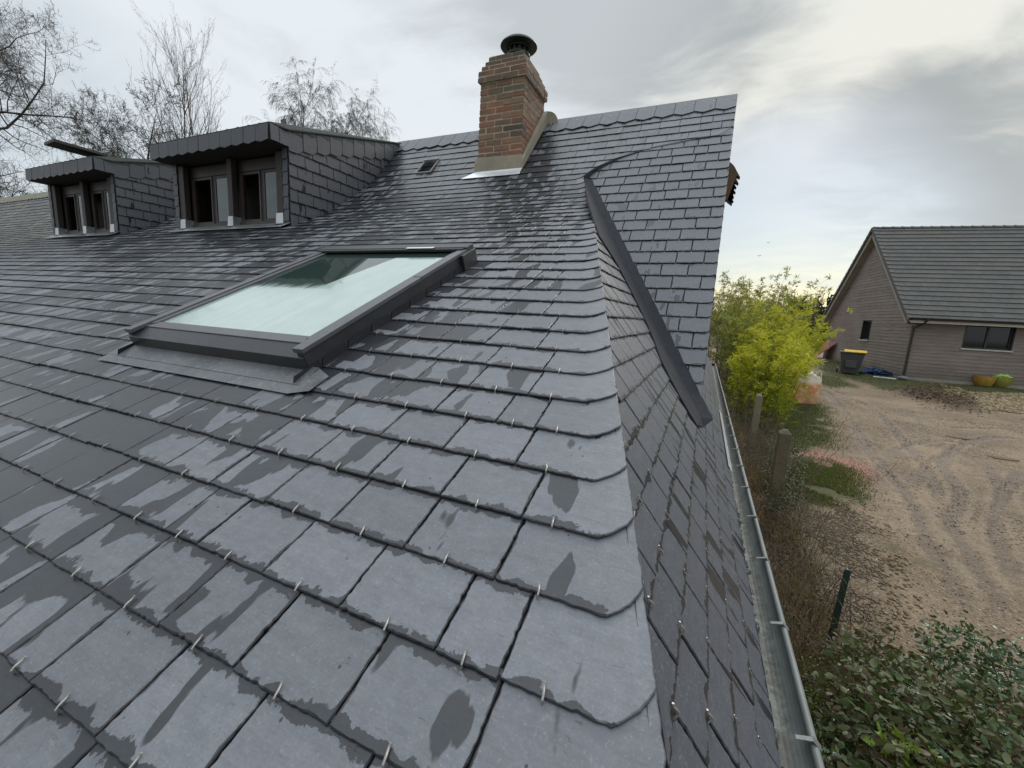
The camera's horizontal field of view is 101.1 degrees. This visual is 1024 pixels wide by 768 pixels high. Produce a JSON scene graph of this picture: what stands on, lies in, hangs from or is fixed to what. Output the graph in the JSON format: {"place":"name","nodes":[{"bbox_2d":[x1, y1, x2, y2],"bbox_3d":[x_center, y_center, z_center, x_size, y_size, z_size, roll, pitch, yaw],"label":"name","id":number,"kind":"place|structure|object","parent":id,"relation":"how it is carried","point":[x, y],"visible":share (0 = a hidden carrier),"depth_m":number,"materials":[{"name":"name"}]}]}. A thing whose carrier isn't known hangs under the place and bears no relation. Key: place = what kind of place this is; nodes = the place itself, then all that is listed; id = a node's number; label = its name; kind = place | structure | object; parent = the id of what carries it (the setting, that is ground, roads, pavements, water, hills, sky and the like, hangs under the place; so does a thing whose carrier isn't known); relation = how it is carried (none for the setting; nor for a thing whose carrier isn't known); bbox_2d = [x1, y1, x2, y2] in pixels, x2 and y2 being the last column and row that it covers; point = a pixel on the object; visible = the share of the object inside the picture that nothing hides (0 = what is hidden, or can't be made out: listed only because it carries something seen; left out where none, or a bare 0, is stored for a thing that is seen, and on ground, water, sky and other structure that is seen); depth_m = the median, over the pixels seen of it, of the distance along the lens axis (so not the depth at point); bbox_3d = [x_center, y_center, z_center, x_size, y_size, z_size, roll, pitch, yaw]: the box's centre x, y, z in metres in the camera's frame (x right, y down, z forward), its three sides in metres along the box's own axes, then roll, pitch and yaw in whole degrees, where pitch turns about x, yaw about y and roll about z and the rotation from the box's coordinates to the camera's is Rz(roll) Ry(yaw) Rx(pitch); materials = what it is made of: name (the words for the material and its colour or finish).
{"place":"outdoors","nodes":[
{"label":"outdoors","id":0,"kind":"place"},
{"bbox_2d":[0,0,1023,312],"label":"sky","id":1,"kind":"structure","parent":0,"point":[853,117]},
{"bbox_2d":[707,335,1023,766],"bbox_3d":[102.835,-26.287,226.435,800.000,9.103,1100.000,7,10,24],"label":"ground","id":2,"kind":"structure","parent":0,"point":[968,540],"depth_m":6.74,"materials":[{"name":"beige soil"}]},
{"bbox_2d":[0,0,120,197],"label":"bare oak","id":3,"kind":"object","parent":2,"relation":"on","point":[7,76],"visible":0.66,"depth_m":22.66,"materials":[{"name":"brown plant"}]},
{"bbox_2d":[33,72,198,192],"bbox_3d":[-17.934,-8.543,20.564,7.707,13.169,6.847,-3,12,-34],"label":"bare orchard tree","id":4,"kind":"object","parent":2,"relation":"on","point":[118,151],"visible":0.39,"depth_m":18.97,"materials":[{"name":"brown plant"}]},
{"bbox_2d":[115,3,230,153],"bbox_3d":[-19.057,-12.002,24.285,5.073,18.081,4.825,-1,10,-24],"label":"bare ash","id":5,"kind":"object","parent":2,"relation":"on","point":[188,106],"visible":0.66,"depth_m":23.93,"materials":[{"name":"plant"}]},
{"bbox_2d":[138,2,220,141],"bbox_3d":[-19.929,-12.321,26.099,4.026,18.066,5.975,-2,11,-29],"label":"bare ash","id":6,"kind":"object","parent":2,"relation":"on","point":[186,73],"visible":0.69,"depth_m":24.13,"materials":[{"name":"plant"}]},
{"bbox_2d":[242,56,349,132],"bbox_3d":[-12.033,-11.027,25.311,6.989,16.284,5.029,6,10,15],"label":"bare birch","id":7,"kind":"object","parent":2,"relation":"on","point":[294,112],"visible":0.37,"depth_m":24.62,"materials":[{"name":"brown plant"}]},
{"bbox_2d":[307,80,385,136],"bbox_3d":[-10.399,-10.508,26.227,5.024,15.076,5.803,-6,13,-42],"label":"bare birch","id":8,"kind":"object","parent":2,"relation":"on","point":[341,115],"visible":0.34,"depth_m":25.06,"materials":[{"name":"grey plant"}]},
{"bbox_2d":[345,98,400,140],"bbox_3d":[-8.807,-9.782,25.599,4.567,13.964,5.415,0,10,-19],"label":"bare birch","id":9,"kind":"object","parent":2,"relation":"on","point":[368,129],"visible":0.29,"depth_m":24.92,"materials":[{"name":"grey plant"}]},
{"bbox_2d":[0,33,824,767],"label":"slate roofed house","id":10,"kind":"structure","parent":2,"relation":"on","point":[324,449],"depth_m":1.17,"materials":[{"name":"stone"}]},
{"bbox_2d":[711,305,735,333],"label":"woodland","id":11,"kind":"object","parent":2,"relation":"on","point":[717,320],"depth_m":81.66,"materials":[{"name":"green plant"}]},
{"bbox_2d":[707,270,786,382],"bbox_3d":[9.098,-2.518,17.755,4.307,4.132,10.106,7,10,24],"label":"bamboo clump","id":12,"kind":"object","parent":2,"relation":"on","point":[716,319],"visible":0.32,"depth_m":16.10,"materials":[{"name":"green plant"}]},
{"bbox_2d":[710,288,791,401],"bbox_3d":[7.218,-1.318,13.243,2.359,3.616,4.195,7,10,24],"label":"bamboo clump","id":13,"kind":"object","parent":2,"relation":"on","point":[732,333],"visible":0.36,"depth_m":12.68,"materials":[{"name":"green plant"}]},
{"bbox_2d":[748,394,762,451],"bbox_3d":[5.079,0.911,8.821,0.120,1.443,0.120,7,10,24],"label":"concrete post","id":14,"kind":"object","parent":2,"relation":"on","point":[757,406],"visible":0.7,"depth_m":8.74,"materials":[{"name":"grey concrete"}]},
{"bbox_2d":[709,266,831,370],"bbox_3d":[10.068,-2.615,17.634,4.617,4.410,6.121,7,10,24],"label":"bamboo clump","id":15,"kind":"object","parent":2,"relation":"on","point":[788,300],"visible":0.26,"depth_m":16.35,"materials":[{"name":"green plant"}]},
{"bbox_2d":[723,322,825,431],"bbox_3d":[6.591,-0.284,10.776,2.166,2.597,4.180,7,10,24],"label":"bamboo clump","id":16,"kind":"object","parent":2,"relation":"on","point":[762,371],"visible":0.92,"depth_m":10.45,"materials":[{"name":"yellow plant"}]},
{"bbox_2d":[761,287,794,312],"bbox_3d":[18.604,-4.468,29.113,2.790,4.571,2.280,-1,10,-21],"label":"distant tree","id":17,"kind":"object","parent":2,"relation":"on","point":[781,289],"visible":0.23,"depth_m":28.84,"materials":[{"name":"grey plant"}]},
{"bbox_2d":[765,429,791,519],"bbox_3d":[3.851,1.408,6.120,0.150,1.546,0.150,7,10,24],"label":"concrete post","id":18,"kind":"object","parent":2,"relation":"on","point":[781,454],"visible":0.66,"depth_m":6.02,"materials":[{"name":"grey concrete"}]},
{"bbox_2d":[745,300,820,335],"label":"bamboo clump","id":19,"kind":"object","parent":2,"relation":"on","point":[787,319],"visible":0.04,"depth_m":21.39,"materials":[{"name":"green plant"}]},
{"bbox_2d":[756,423,818,511],"bbox_3d":[4.850,1.406,7.417,0.905,0.809,5.083,9,11,31],"label":"ivy patch","id":20,"kind":"object","parent":2,"relation":"on","point":[790,470],"visible":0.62,"depth_m":6.63,"materials":[{"name":"green plant"}]},
{"bbox_2d":[734,296,852,384],"bbox_3d":[8.420,-1.134,13.345,3.374,3.281,3.150,0,10,-15],"label":"bamboo clump","id":21,"kind":"object","parent":2,"relation":"on","point":[786,324],"visible":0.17,"depth_m":12.46,"materials":[{"name":"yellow plant"}]},
{"bbox_2d":[777,286,810,335],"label":"distant evergreen","id":22,"kind":"object","parent":2,"relation":"on","point":[799,306],"visible":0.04,"depth_m":50.69,"materials":[{"name":"green plant"}]},
{"bbox_2d":[715,357,882,743],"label":"undergrowth","id":23,"kind":"object","parent":2,"relation":"on","point":[808,604],"visible":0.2,"depth_m":5.31,"materials":[{"name":"brown plant"}]},
{"bbox_2d":[756,307,843,369],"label":"bamboo clump","id":24,"kind":"object","parent":2,"relation":"on","point":[820,343],"visible":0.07,"depth_m":14.76,"materials":[{"name":"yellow plant"}]},
{"bbox_2d":[790,404,810,507],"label":"bare shoot","id":25,"kind":"object","parent":2,"relation":"on","point":[803,448],"visible":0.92,"depth_m":6.56,"materials":[{"name":"plant"}]},
{"bbox_2d":[791,370,821,404],"bbox_3d":[9.139,0.023,13.337,0.919,1.072,0.919,4,10,8],"label":"bulk bag","id":26,"kind":"object","parent":2,"relation":"on","point":[814,382],"visible":0.42,"depth_m":12.94,"materials":[{"name":"fabric"}]},
{"bbox_2d":[800,299,813,331],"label":"distant tree","id":27,"kind":"object","parent":2,"relation":"on","point":[806,315],"visible":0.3,"depth_m":42.95,"materials":[{"name":"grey plant"}]},
{"bbox_2d":[805,286,828,331],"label":"distant tree","id":28,"kind":"object","parent":2,"relation":"on","point":[817,306],"visible":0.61,"depth_m":40.76,"materials":[{"name":"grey plant"}]},
{"bbox_2d":[806,292,833,342],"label":"distant evergreen","id":29,"kind":"object","parent":2,"relation":"on","point":[828,299],"visible":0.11,"depth_m":48.35,"materials":[{"name":"green plant"}]},
{"bbox_2d":[785,431,855,523],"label":"bare shoot","id":30,"kind":"object","parent":2,"relation":"on","point":[819,471],"visible":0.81,"depth_m":6.14,"materials":[{"name":"plant"}]},
{"bbox_2d":[796,412,854,527],"bbox_3d":[4.375,1.239,6.000,1.071,1.728,0.205,-1,11,-25],"label":"bare shoot","id":31,"kind":"object","parent":2,"relation":"on","point":[818,468],"visible":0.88,"depth_m":5.98,"materials":[{"name":"plant"}]},
{"bbox_2d":[793,645,861,760],"bbox_3d":[2.130,2.306,2.912,1.064,0.771,1.398,4,10,6],"label":"privet bush","id":32,"kind":"object","parent":2,"relation":"on","point":[811,699],"visible":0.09,"depth_m":2.92,"materials":[{"name":"green plant"}]},
{"bbox_2d":[746,388,913,755],"bbox_3d":[4.114,1.421,6.536,0.194,1.414,10.014,7,10,23],"label":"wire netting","id":33,"kind":"object","parent":2,"relation":"on","point":[812,538],"visible":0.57,"depth_m":4.60,"materials":[{"name":"grey metal"}]},
{"bbox_2d":[822,567,850,661],"bbox_3d":[2.859,2.095,3.729,0.155,0.976,0.051,-2,11,-29],"label":"steel fence post","id":34,"kind":"object","parent":2,"relation":"on","point":[838,606],"visible":0.57,"depth_m":3.70,"materials":[{"name":"black metal"}]},
{"bbox_2d":[802,448,879,485],"bbox_3d":[6.426,1.589,8.249,1.081,0.114,1.819,3,10,-1],"label":"pink rubble","id":35,"kind":"object","parent":2,"relation":"on","point":[837,459],"visible":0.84,"depth_m":8.35,"materials":[{"name":"brick"}]},
{"bbox_2d":[747,479,947,703],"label":"leaf litter","id":36,"kind":"object","parent":2,"relation":"on","point":[850,544],"visible":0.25,"depth_m":5.17,"materials":[{"name":"brown plant"}]},
{"bbox_2d":[804,462,896,537],"bbox_3d":[4.641,1.606,5.645,1.434,1.147,0.253,1,10,-13],"label":"bare shoot","id":37,"kind":"object","parent":2,"relation":"on","point":[849,502],"visible":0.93,"depth_m":5.72,"materials":[{"name":"plant"}]},
{"bbox_2d":[836,349,866,373],"bbox_3d":[14.930,-0.974,18.557,0.910,1.060,0.908,10,12,35],"label":"wheeled bin","id":38,"kind":"object","parent":2,"relation":"on","point":[851,361],"visible":0.98,"depth_m":18.27,"materials":[{"name":"plastic"}]},
{"bbox_2d":[717,361,1000,765],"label":"dead undergrowth","id":39,"kind":"object","parent":2,"relation":"on","point":[783,573],"visible":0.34,"depth_m":4.63,"materials":[{"name":"brown plant"}]},
{"bbox_2d":[859,368,892,375],"bbox_3d":[16.151,-0.584,18.790,1.877,0.328,0.861,7,10,24],"label":"crumpled tarpaulin","id":40,"kind":"object","parent":2,"relation":"on","point":[876,371],"visible":0.84,"depth_m":18.64,"materials":[{"name":"blue plastic"}]},
{"bbox_2d":[873,376,895,379],"bbox_3d":[15.600,-0.254,17.650,0.728,0.070,0.070,11,12,39],"label":"plastic pipe","id":41,"kind":"object","parent":2,"relation":"on","point":[884,377],"visible":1,"depth_m":17.63,"materials":[{"name":"white plastic"}]},
{"bbox_2d":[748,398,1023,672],"bbox_3d":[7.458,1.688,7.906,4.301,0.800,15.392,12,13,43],"label":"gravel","id":42,"kind":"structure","parent":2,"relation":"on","point":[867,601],"depth_m":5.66,"materials":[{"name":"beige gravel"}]},
{"bbox_2d":[762,360,1023,516],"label":"grass","id":43,"kind":"structure","parent":2,"relation":"on","point":[826,474],"depth_m":8.41,"materials":[{"name":"green plant"}]},
{"bbox_2d":[897,376,907,379],"bbox_3d":[16.311,-0.254,17.598,0.324,0.189,0.168,10,12,36],"label":"rainwater shoe","id":44,"kind":"object","parent":2,"relation":"on","point":[902,377],"visible":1,"depth_m":17.54,"materials":[{"name":"grey plastic"}]},
{"bbox_2d":[862,722,945,767],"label":"young holly","id":45,"kind":"object","parent":2,"relation":"on","point":[899,735],"visible":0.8,"depth_m":1.86,"materials":[{"name":"green plant"}]},
{"bbox_2d":[803,618,1023,767],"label":"bramble bush","id":46,"kind":"object","parent":2,"relation":"on","point":[893,680],"visible":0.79,"depth_m":2.18,"materials":[{"name":"green plant"}]},
{"bbox_2d":[816,671,1023,767],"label":"holly bush","id":47,"kind":"object","parent":2,"relation":"on","point":[1008,747],"visible":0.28,"depth_m":2.13,"materials":[{"name":"green plant"}]},
{"bbox_2d":[820,225,1023,388],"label":"timber clad house","id":48,"kind":"structure","parent":2,"relation":"on","point":[944,304],"depth_m":18.10,"materials":[{"name":"wood"}]},
{"bbox_2d":[858,320,871,340],"bbox_3d":[17.833,-2.687,21.160,0.210,1.025,1.020,6,10,18],"label":"window","id":49,"kind":"structure","parent":48,"relation":"in","point":[866,333],"depth_m":21.35,"materials":[{"name":"black glass"}]},
{"bbox_2d":[960,325,1017,351],"bbox_3d":[18.857,-1.825,16.697,1.600,1.015,0.210,6,10,18],"label":"window","id":50,"kind":"structure","parent":48,"relation":"in","point":[993,338],"depth_m":16.73,"materials":[{"name":"black glass"}]},
{"bbox_2d":[874,610,1023,723],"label":"holly bush","id":51,"kind":"object","parent":2,"relation":"on","point":[1017,668],"visible":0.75,"depth_m":2.81,"materials":[{"name":"green plant"}]},
{"bbox_2d":[876,383,1022,418],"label":"soil clods","id":52,"kind":"object","parent":2,"relation":"on","point":[939,389],"visible":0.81,"depth_m":13.99,"materials":[{"name":"brown soil"}]},
{"bbox_2d":[940,384,1023,413],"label":"wood chips","id":53,"kind":"object","parent":2,"relation":"on","point":[1001,401],"visible":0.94,"depth_m":14.06,"materials":[{"name":"beige wood"}]},
{"bbox_2d":[973,375,996,385],"bbox_3d":[18.834,-0.125,16.824,0.673,0.400,0.673,7,10,24],"label":"round tub","id":54,"kind":"object","parent":2,"relation":"on","point":[983,381],"visible":0.96,"depth_m":16.63,"materials":[{"name":"plastic"}]},
{"bbox_2d":[991,376,1013,386],"bbox_3d":[19.438,-0.094,16.813,0.734,0.400,0.734,7,10,24],"label":"round tub","id":55,"kind":"object","parent":2,"relation":"on","point":[1002,382],"visible":0.66,"depth_m":16.55,"materials":[{"name":"green plastic"}]},
{"bbox_2d":[994,374,1014,378],"bbox_3d":[19.442,-0.341,16.776,0.782,0.200,0.575,7,10,24],"label":"plastic bag","id":56,"kind":"object","parent":55,"relation":"on","point":[1004,376],"visible":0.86,"depth_m":16.61,"materials":[{"name":"green plastic"}]},
{"bbox_2d":[987,455,1019,460],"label":"puddle","id":57,"kind":"object","parent":2,"relation":"on","point":[1003,458],"visible":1,"depth_m":8.89,"materials":[{"name":"grey liquid"}]},
{"bbox_3d":[17.527,-1.240,24.370,2.540,0.090,4.375,7,10,24],"label":"concrete slab","id":58,"kind":"object","parent":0,"visible":0},
{"bbox_2d":[816,342,835,356],"bbox_3d":[18.623,-1.978,25.589,0.864,1.235,2.431,6,10,16],"label":"leaning panel","id":59,"kind":"object","parent":58,"relation":"on","point":[829,344],"visible":0.43,"depth_m":25.03,"materials":[{"name":"orange paint"}]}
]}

